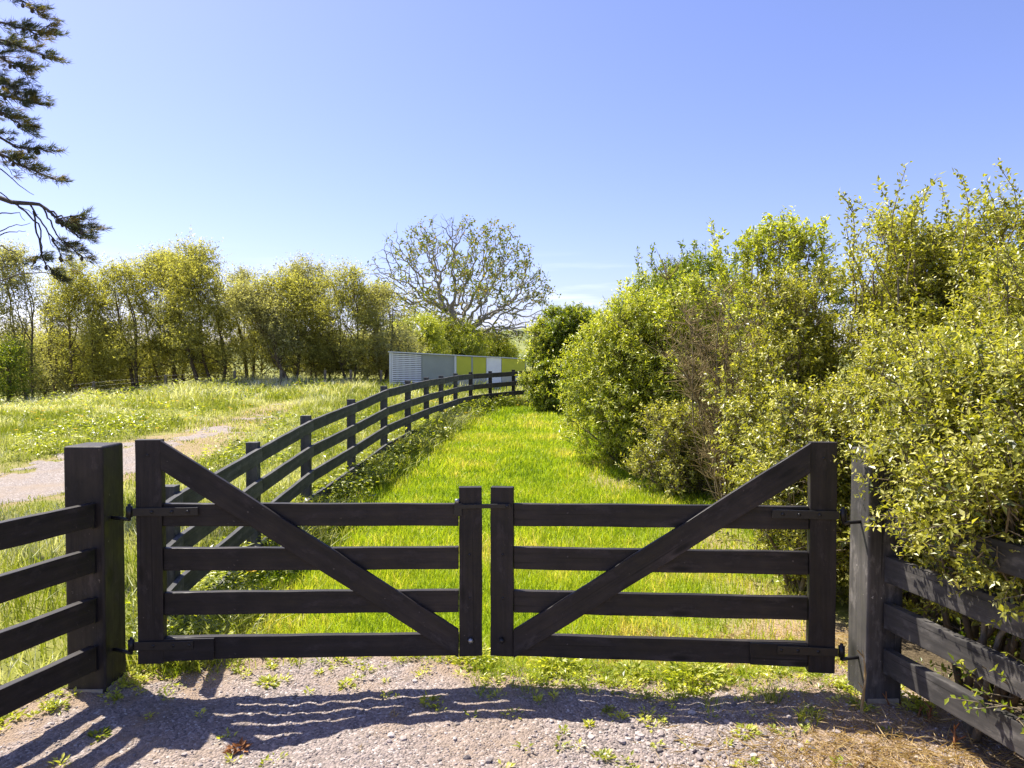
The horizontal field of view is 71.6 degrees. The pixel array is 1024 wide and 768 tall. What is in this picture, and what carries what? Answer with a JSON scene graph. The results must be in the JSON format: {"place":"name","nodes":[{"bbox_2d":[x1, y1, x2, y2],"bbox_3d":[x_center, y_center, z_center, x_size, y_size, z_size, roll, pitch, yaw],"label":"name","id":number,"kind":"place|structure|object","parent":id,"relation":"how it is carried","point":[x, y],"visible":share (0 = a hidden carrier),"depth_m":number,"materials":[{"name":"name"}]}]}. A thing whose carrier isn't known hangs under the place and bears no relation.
{"place":"outdoors","nodes":[
{"label":"outdoors","id":0,"kind":"place"},
{"bbox_2d":[0,404,280,503],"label":"gravel path","id":1,"kind":"structure","parent":0,"point":[45,479],"depth_m":10.17,"materials":[{"name":"grey gravel"}]},
{"bbox_2d":[0,371,530,697],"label":"meadow grass","id":2,"kind":"structure","parent":0,"point":[175,391],"depth_m":13.53,"materials":[{"name":"green plant"}]},
{"bbox_2d":[165,322,855,369],"bbox_3d":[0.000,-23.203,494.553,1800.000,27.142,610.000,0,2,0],"label":"hills","id":3,"kind":"structure","parent":0,"point":[522,346],"depth_m":264.67,"materials":[{"name":"green plant"}]},
{"bbox_2d":[0,656,1023,767],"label":"gravel driveway","id":4,"kind":"structure","parent":0,"point":[472,701],"depth_m":3.39,"materials":[{"name":"grey gravel"}]},
{"bbox_2d":[0,707,27,725],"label":"weed","id":5,"kind":"object","parent":4,"relation":"on","point":[19,714],"visible":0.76,"depth_m":3.40,"materials":[{"name":"green plant"}]},
{"bbox_2d":[47,699,70,714],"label":"weed","id":6,"kind":"object","parent":4,"relation":"on","point":[65,703],"visible":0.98,"depth_m":3.49,"materials":[{"name":"green plant"}]},
{"bbox_2d":[82,726,111,744],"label":"weed","id":7,"kind":"object","parent":4,"relation":"on","point":[91,733],"visible":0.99,"depth_m":3.28,"materials":[{"name":"green plant"}]},
{"bbox_2d":[222,736,252,754],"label":"dead leaves","id":8,"kind":"object","parent":4,"relation":"on","point":[242,743],"visible":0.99,"depth_m":3.18,"materials":[{"name":"brown plant"}]},
{"bbox_2d":[252,673,281,688],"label":"weed","id":9,"kind":"object","parent":4,"relation":"on","point":[262,679],"visible":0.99,"depth_m":3.83,"materials":[{"name":"green plant"}]},
{"bbox_2d":[337,677,353,690],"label":"weed","id":10,"kind":"object","parent":4,"relation":"on","point":[346,679],"visible":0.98,"depth_m":3.81,"materials":[{"name":"green plant"}]},
{"bbox_2d":[418,689,441,707],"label":"weed","id":11,"kind":"object","parent":4,"relation":"on","point":[431,698],"visible":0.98,"depth_m":3.58,"materials":[{"name":"green plant"}]},
{"bbox_2d":[0,656,937,767],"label":"seedlings","id":12,"kind":"object","parent":4,"relation":"on","point":[838,683],"visible":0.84,"depth_m":3.69,"materials":[{"name":"green plant"}]},
{"bbox_2d":[450,642,501,671],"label":"weed","id":13,"kind":"object","parent":4,"relation":"on","point":[458,660],"visible":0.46,"depth_m":4.06,"materials":[{"name":"green plant"}]},
{"bbox_2d":[525,656,582,678],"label":"weed","id":14,"kind":"object","parent":4,"relation":"on","point":[547,661],"visible":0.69,"depth_m":3.96,"materials":[{"name":"green plant"}]},
{"bbox_2d":[607,660,650,682],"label":"weed","id":15,"kind":"object","parent":4,"relation":"on","point":[633,662],"visible":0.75,"depth_m":3.94,"materials":[{"name":"green plant"}]},
{"bbox_2d":[657,661,735,693],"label":"weed","id":16,"kind":"object","parent":4,"relation":"on","point":[697,665],"visible":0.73,"depth_m":3.85,"materials":[{"name":"green plant"}]},
{"bbox_2d":[730,722,762,739],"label":"weed","id":17,"kind":"object","parent":4,"relation":"on","point":[749,726],"visible":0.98,"depth_m":3.28,"materials":[{"name":"green plant"}]},
{"bbox_2d":[792,699,835,725],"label":"grass tuft","id":18,"kind":"object","parent":4,"relation":"on","point":[802,713],"visible":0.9,"depth_m":3.38,"materials":[{"name":"green plant"}]},
{"bbox_2d":[0,367,1023,716],"bbox_3d":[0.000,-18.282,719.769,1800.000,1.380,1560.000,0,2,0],"label":"ground","id":19,"kind":"structure","parent":0,"point":[912,651],"depth_m":6.15,"materials":[{"name":"green plant"}]},
{"bbox_2d":[0,333,47,402],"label":"bush","id":20,"kind":"object","parent":19,"relation":"on","point":[12,366],"visible":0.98,"depth_m":23.95,"materials":[{"name":"green plant"}]},
{"bbox_2d":[0,234,61,398],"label":"olive tree","id":21,"kind":"object","parent":19,"relation":"on","point":[11,259],"visible":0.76,"depth_m":25.71,"materials":[{"name":"green plant"}]},
{"bbox_2d":[0,319,66,400],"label":"bush","id":22,"kind":"object","parent":19,"relation":"on","point":[28,333],"visible":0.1,"depth_m":30.09,"materials":[{"name":"green plant"}]},
{"bbox_2d":[0,324,85,400],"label":"bush","id":23,"kind":"object","parent":19,"relation":"on","point":[36,382],"visible":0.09,"depth_m":30.43,"materials":[{"name":"green plant"}]},
{"bbox_2d":[0,503,98,716],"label":"rail fence","id":24,"kind":"object","parent":19,"relation":"on","point":[20,692],"visible":1,"depth_m":3.34,"materials":[{"name":"black paint"}]},
{"bbox_2d":[21,270,88,395],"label":"olive tree","id":25,"kind":"object","parent":19,"relation":"on","point":[54,320],"visible":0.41,"depth_m":28.86,"materials":[{"name":"green plant"}]},
{"bbox_2d":[0,0,111,285],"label":"pine tree","id":26,"kind":"object","parent":19,"relation":"on","point":[73,224],"visible":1,"depth_m":8.83,"materials":[{"name":"green plant"}]},
{"bbox_2d":[35,334,123,395],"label":"bush","id":27,"kind":"object","parent":19,"relation":"on","point":[64,384],"visible":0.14,"depth_m":29.44,"materials":[{"name":"green plant"}]},
{"bbox_2d":[30,241,138,393],"bbox_3d":[-16.683,-2.380,27.982,4.095,6.448,4.387,0,2,0],"label":"olive tree","id":28,"kind":"object","parent":19,"relation":"on","point":[77,294],"visible":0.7,"depth_m":27.50,"materials":[{"name":"green plant"}]},
{"bbox_2d":[64,442,126,693],"bbox_3d":[-2.185,1.132,3.732,0.212,1.635,0.212,0,2,0],"label":"gate post","id":29,"kind":"object","parent":19,"relation":"on","point":[93,472],"visible":0.51,"depth_m":3.64,"materials":[{"name":"wood"}]},
{"bbox_2d":[111,439,481,663],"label":"wooden gate","id":30,"kind":"structure","parent":29,"relation":"attached to","point":[279,523],"depth_m":3.72,"materials":[{"name":"black paint"}]},
{"bbox_2d":[47,332,149,392],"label":"bush","id":31,"kind":"object","parent":19,"relation":"on","point":[109,381],"visible":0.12,"depth_m":29.95,"materials":[{"name":"green plant"}]},
{"bbox_2d":[70,252,173,389],"bbox_3d":[-14.975,-2.261,27.283,3.463,5.578,3.309,0,2,0],"label":"olive tree","id":32,"kind":"object","parent":19,"relation":"on","point":[122,288],"visible":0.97,"depth_m":27.16,"materials":[{"name":"green plant"}]},
{"bbox_2d":[102,332,186,389],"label":"bush","id":33,"kind":"object","parent":19,"relation":"on","point":[149,376],"visible":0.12,"depth_m":30.30,"materials":[{"name":"green plant"}]},
{"bbox_2d":[108,238,218,385],"bbox_3d":[-14.188,-2.803,29.003,4.490,6.335,3.664,-1,2,-34],"label":"olive tree","id":34,"kind":"object","parent":19,"relation":"on","point":[151,258],"visible":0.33,"depth_m":28.39,"materials":[{"name":"green plant"}]},
{"bbox_2d":[140,324,230,383],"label":"bush","id":35,"kind":"object","parent":19,"relation":"on","point":[182,375],"visible":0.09,"depth_m":30.45,"materials":[{"name":"green plant"}]},
{"bbox_2d":[132,225,259,382],"bbox_3d":[-12.228,-3.034,27.904,5.163,6.489,4.863,0,2,0],"label":"olive tree","id":36,"kind":"object","parent":19,"relation":"on","point":[192,271],"visible":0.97,"depth_m":27.23,"materials":[{"name":"green plant"}]},
{"bbox_2d":[19,370,381,402],"bbox_3d":[-13.227,0.370,25.223,16.978,1.733,0.600,0,2,-10],"label":"wire fence","id":37,"kind":"object","parent":19,"relation":"on","point":[350,374],"visible":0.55,"depth_m":25.59,"materials":[{"name":"black paint"}]},
{"bbox_2d":[181,331,266,380],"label":"bush","id":38,"kind":"object","parent":19,"relation":"on","point":[228,366],"visible":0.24,"depth_m":31.07,"materials":[{"name":"green plant"}]},
{"bbox_2d":[7,383,467,620],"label":"wild flowers","id":39,"kind":"object","parent":19,"relation":"on","point":[163,409],"visible":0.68,"depth_m":15.87,"materials":[{"name":"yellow plant"}]},
{"bbox_2d":[205,261,279,378],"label":"olive tree","id":40,"kind":"object","parent":19,"relation":"on","point":[243,271],"visible":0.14,"depth_m":29.76,"materials":[{"name":"green plant"}]},
{"bbox_2d":[212,272,311,384],"bbox_3d":[-9.467,-2.019,26.787,3.710,4.391,3.116,0,2,0],"label":"olive tree","id":41,"kind":"object","parent":19,"relation":"on","point":[245,302],"visible":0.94,"depth_m":26.50,"materials":[{"name":"green plant"}]},
{"bbox_2d":[0,373,524,676],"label":"leafy weeds","id":42,"kind":"object","parent":19,"relation":"on","point":[247,576],"visible":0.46,"depth_m":11.70,"materials":[{"name":"green plant"}]},
{"bbox_2d":[231,324,304,376],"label":"bush","id":43,"kind":"object","parent":19,"relation":"on","point":[256,370],"visible":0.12,"depth_m":30.14,"materials":[{"name":"green plant"}]},
{"bbox_2d":[237,263,339,380],"bbox_3d":[-8.652,-2.383,27.833,4.159,5.145,3.997,0,2,0],"label":"olive tree","id":44,"kind":"object","parent":19,"relation":"on","point":[295,292],"visible":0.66,"depth_m":27.59,"materials":[{"name":"green plant"}]},
{"bbox_2d":[258,346,332,376],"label":"bush","id":45,"kind":"object","parent":19,"relation":"on","point":[295,366],"visible":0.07,"depth_m":30.24,"materials":[{"name":"green plant"}]},
{"bbox_2d":[273,249,354,377],"bbox_3d":[-8.268,-2.811,29.534,3.662,5.748,3.658,0,2,0],"label":"olive tree","id":46,"kind":"object","parent":19,"relation":"on","point":[302,270],"visible":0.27,"depth_m":29.15,"materials":[{"name":"green plant"}]},
{"bbox_2d":[290,325,368,378],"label":"bush","id":47,"kind":"object","parent":19,"relation":"on","point":[333,373],"visible":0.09,"depth_m":30.34,"materials":[{"name":"green plant"}]},
{"bbox_2d":[148,370,532,664],"bbox_3d":[-1.069,0.663,13.169,2.243,1.848,18.345,0,2,13],"label":"paddock fence","id":48,"kind":"object","parent":19,"relation":"on","point":[248,464],"visible":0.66,"depth_m":7.71,"materials":[{"name":"black wood"}]},
{"bbox_2d":[298,254,398,378],"bbox_3d":[-6.623,-2.350,28.310,4.399,5.748,3.993,0,2,0],"label":"olive tree","id":49,"kind":"object","parent":19,"relation":"on","point":[335,299],"visible":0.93,"depth_m":28.02,"materials":[{"name":"green plant"}]},
{"bbox_2d":[320,327,389,377],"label":"bush","id":50,"kind":"object","parent":19,"relation":"on","point":[372,372],"visible":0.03,"depth_m":30.67,"materials":[{"name":"green plant"}]},
{"bbox_2d":[338,270,427,378],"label":"olive tree","id":51,"kind":"object","parent":19,"relation":"on","point":[386,294],"visible":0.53,"depth_m":29.04,"materials":[{"name":"green plant"}]},
{"bbox_2d":[365,322,425,377],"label":"bush","id":52,"kind":"object","parent":19,"relation":"on","point":[403,342],"visible":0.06,"depth_m":31.75,"materials":[{"name":"green plant"}]},
{"bbox_2d":[385,307,452,353],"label":"leafy tree","id":53,"kind":"object","parent":19,"relation":"on","point":[432,329],"visible":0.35,"depth_m":36.37,"materials":[{"name":"green plant"}]},
{"bbox_2d":[345,214,560,346],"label":"sparse tree","id":54,"kind":"object","parent":19,"relation":"on","point":[466,274],"visible":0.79,"depth_m":43.60,"materials":[{"name":"green plant"}]},
{"bbox_2d":[388,351,525,388],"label":"shed","id":55,"kind":"structure","parent":19,"relation":"on","point":[412,367],"depth_m":26.32,"materials":[{"name":"grey metal"}]},
{"bbox_2d":[486,357,500,388],"bbox_3d":[-0.681,-0.355,26.573,0.559,1.273,0.048,0,2,-9],"label":"door","id":56,"kind":"structure","parent":55,"relation":"in","point":[492,364],"depth_m":26.55,"materials":[{"name":"white metal"}]},
{"bbox_2d":[418,313,499,355],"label":"leafy tree","id":57,"kind":"object","parent":19,"relation":"on","point":[465,341],"visible":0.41,"depth_m":40.74,"materials":[{"name":"green plant"}]},
{"bbox_2d":[126,404,847,709],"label":"lawn grass","id":58,"kind":"structure","parent":19,"relation":"on","point":[507,418],"depth_m":6.67,"materials":[{"name":"green plant"}]},
{"bbox_2d":[480,333,527,357],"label":"leafy tree","id":59,"kind":"object","parent":19,"relation":"on","point":[511,350],"visible":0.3,"depth_m":46.85,"materials":[{"name":"green plant"}]},
{"bbox_2d":[516,315,568,411],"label":"hedge shrub","id":60,"kind":"object","parent":19,"relation":"on","point":[530,379],"visible":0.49,"depth_m":17.66,"materials":[{"name":"green plant"}]},
{"bbox_2d":[524,301,604,414],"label":"hedge shrub","id":61,"kind":"object","parent":19,"relation":"on","point":[567,319],"visible":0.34,"depth_m":17.36,"materials":[{"name":"green plant"}]},
{"bbox_2d":[584,303,609,332],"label":"hedge shrub","id":62,"kind":"object","parent":19,"relation":"on","point":[595,315],"depth_m":19.50,"materials":[{"name":"green plant"}]},
{"bbox_2d":[545,285,704,467],"bbox_3d":[1.741,-0.056,10.349,2.556,2.873,2.464,0,2,0],"label":"hedge shrub","id":63,"kind":"object","parent":19,"relation":"on","point":[618,340],"visible":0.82,"depth_m":10.01,"materials":[{"name":"green plant"}]},
{"bbox_2d":[587,267,704,389],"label":"hedge shrub","id":64,"kind":"object","parent":19,"relation":"on","point":[643,276],"visible":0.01,"depth_m":12.68,"materials":[{"name":"green plant"}]},
{"bbox_2d":[614,397,719,502],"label":"hedge shrub","id":65,"kind":"object","parent":19,"relation":"on","point":[679,474],"visible":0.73,"depth_m":8.49,"materials":[{"name":"green plant"}]},
{"bbox_2d":[609,239,751,455],"bbox_3d":[2.802,-0.556,11.176,2.684,3.521,2.795,0,2,0],"label":"hedge shrub","id":66,"kind":"object","parent":19,"relation":"on","point":[696,265],"visible":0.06,"depth_m":10.78,"materials":[{"name":"green plant"}]},
{"bbox_2d":[628,261,751,473],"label":"hedge shrub","id":67,"kind":"object","parent":19,"relation":"on","point":[694,291],"visible":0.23,"depth_m":9.64,"materials":[{"name":"green plant"}]},
{"bbox_2d":[640,252,828,500],"bbox_3d":[2.330,0.014,7.596,1.709,2.930,1.860,-1,2,-33],"label":"dead shrub","id":68,"kind":"object","parent":19,"relation":"on","point":[689,377],"visible":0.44,"depth_m":7.48,"materials":[{"name":"plant"}]},
{"bbox_2d":[698,205,860,431],"bbox_3d":[3.291,-0.387,8.707,2.163,3.568,1.981,0,2,0],"label":"hedge shrub","id":69,"kind":"object","parent":19,"relation":"on","point":[795,239],"visible":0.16,"depth_m":8.50,"materials":[{"name":"green plant"}]},
{"bbox_2d":[700,257,872,537],"bbox_3d":[2.797,0.175,6.922,2.002,2.832,2.000,0,2,0],"label":"hedge shrub","id":70,"kind":"object","parent":19,"relation":"on","point":[797,335],"visible":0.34,"depth_m":6.61,"materials":[{"name":"green plant"}]},
{"bbox_2d":[714,369,876,604],"bbox_3d":[2.248,0.783,5.311,1.335,1.799,1.267,0,2,0],"label":"hedge shrub","id":71,"kind":"object","parent":19,"relation":"on","point":[785,437],"visible":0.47,"depth_m":5.17,"materials":[{"name":"green plant"}]},
{"bbox_2d":[583,616,1023,767],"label":"dry straw","id":72,"kind":"object","parent":19,"relation":"on","point":[894,763],"visible":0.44,"depth_m":3.16,"materials":[{"name":"brown plant"}]},
{"bbox_2d":[857,650,866,713],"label":"dry stalk","id":73,"kind":"object","parent":19,"relation":"on","point":[862,695],"visible":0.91,"depth_m":3.42,"materials":[{"name":"plant"}]},
{"bbox_2d":[847,447,905,705],"bbox_3d":[1.857,1.140,3.632,0.202,1.625,0.197,0,2,0],"label":"gate post","id":74,"kind":"object","parent":19,"relation":"on","point":[871,592],"visible":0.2,"depth_m":3.55,"materials":[{"name":"wood"}]},
{"bbox_2d":[459,441,861,673],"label":"wooden gate","id":75,"kind":"structure","parent":74,"relation":"attached to","point":[740,507],"depth_m":3.67,"materials":[{"name":"black paint"}]},
{"bbox_2d":[794,175,987,491],"bbox_3d":[3.500,-0.114,6.553,1.760,3.377,1.937,0,2,0],"label":"hedge shrub","id":76,"kind":"object","parent":19,"relation":"on","point":[864,301],"visible":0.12,"depth_m":6.15,"materials":[{"name":"green plant"}]},
{"bbox_2d":[800,317,1007,635],"bbox_3d":[2.644,0.606,4.795,1.433,2.142,1.540,0,2,0],"label":"hedge shrub","id":77,"kind":"object","parent":19,"relation":"on","point":[879,357],"visible":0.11,"depth_m":4.70,"materials":[{"name":"green plant"}]},
{"bbox_2d":[917,699,932,722],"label":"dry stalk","id":78,"kind":"object","parent":19,"relation":"on","point":[929,715],"visible":0.58,"depth_m":3.40,"materials":[{"name":"brown plant"}]},
{"bbox_2d":[827,157,1023,435],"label":"hedge shrub","id":79,"kind":"object","parent":19,"relation":"on","point":[963,273],"visible":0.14,"depth_m":5.75,"materials":[{"name":"green plant"}]},
{"bbox_2d":[833,311,1023,742],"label":"hedge shrub","id":80,"kind":"object","parent":19,"relation":"on","point":[965,471],"visible":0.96,"depth_m":3.07,"materials":[{"name":"green plant"}]},
{"bbox_2d":[883,509,1023,756],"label":"rail fence","id":81,"kind":"object","parent":19,"relation":"on","point":[1003,727],"visible":0.82,"depth_m":3.07,"materials":[{"name":"black wood"}]},
{"bbox_2d":[950,723,965,748],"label":"dry stalk","id":82,"kind":"object","parent":19,"relation":"on","point":[955,739],"visible":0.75,"depth_m":3.17,"materials":[{"name":"brown plant"}]},
{"bbox_2d":[908,507,1023,733],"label":"hedge shrub","id":83,"kind":"object","parent":19,"relation":"on","point":[978,692],"visible":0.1,"depth_m":2.98,"materials":[{"name":"green plant"}]},
{"bbox_2d":[0,0,1023,347],"label":"sky","id":84,"kind":"structure","parent":0,"point":[601,130],"materials":[{"name":"blue"}]},
{"bbox_2d":[755,678,788,703],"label":"grass tuft","id":85,"kind":"object","parent":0,"point":[773,696],"visible":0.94,"depth_m":3.57,"materials":[{"name":"green plant"}]}
]}

